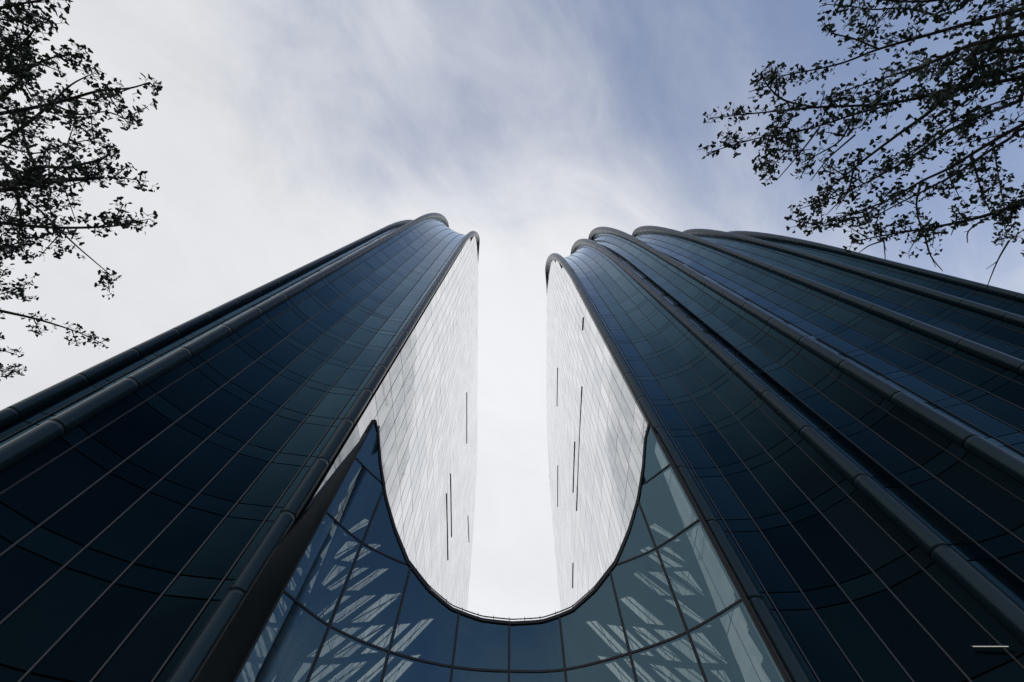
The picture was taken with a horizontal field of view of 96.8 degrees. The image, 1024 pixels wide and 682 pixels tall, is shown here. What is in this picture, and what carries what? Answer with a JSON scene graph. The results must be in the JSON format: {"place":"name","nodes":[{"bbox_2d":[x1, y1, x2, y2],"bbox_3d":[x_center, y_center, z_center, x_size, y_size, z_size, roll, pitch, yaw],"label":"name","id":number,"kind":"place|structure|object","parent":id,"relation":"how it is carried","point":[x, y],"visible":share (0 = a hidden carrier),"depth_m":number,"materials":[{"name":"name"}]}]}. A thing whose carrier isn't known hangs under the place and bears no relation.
{"place":"outdoors","nodes":[
{"label":"outdoors","id":0,"kind":"place"},
{"bbox_2d":[0,213,479,681],"bbox_3d":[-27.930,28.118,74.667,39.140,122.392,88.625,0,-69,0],"label":"office tower","id":1,"kind":"structure","parent":0,"point":[159,493],"depth_m":21.80,"materials":[{"name":"blue glass"}]},
{"bbox_2d":[0,0,1023,620],"label":"sky","id":2,"kind":"structure","parent":0,"point":[281,135],"materials":[{"name":"white"}]},
{"bbox_2d":[545,226,1023,681],"bbox_3d":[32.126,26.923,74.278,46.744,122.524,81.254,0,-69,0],"label":"office tower","id":3,"kind":"structure","parent":0,"point":[840,432],"depth_m":29.40,"materials":[{"name":"blue glass"}]},
{"label":"ground","id":4,"kind":"structure","parent":0,"visible":0},
{"bbox_2d":[0,0,163,380],"bbox_3d":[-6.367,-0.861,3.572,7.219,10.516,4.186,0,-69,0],"label":"ginkgo tree","id":5,"kind":"object","parent":4,"relation":"on","point":[34,176],"visible":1,"depth_m":4.09,"materials":[{"name":"green plant"}]},
{"bbox_2d":[192,420,792,681],"bbox_3d":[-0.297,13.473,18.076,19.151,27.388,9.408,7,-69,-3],"label":"glass atrium","id":6,"kind":"object","parent":4,"relation":"on","point":[341,589],"visible":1,"depth_m":19.40,"materials":[{"name":"blue glass"}]},
{"bbox_2d":[696,0,1023,288],"bbox_3d":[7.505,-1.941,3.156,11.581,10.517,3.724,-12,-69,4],"label":"ginkgo tree","id":7,"kind":"object","parent":4,"relation":"on","point":[983,45],"visible":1,"depth_m":4.03,"materials":[{"name":"green plant"}]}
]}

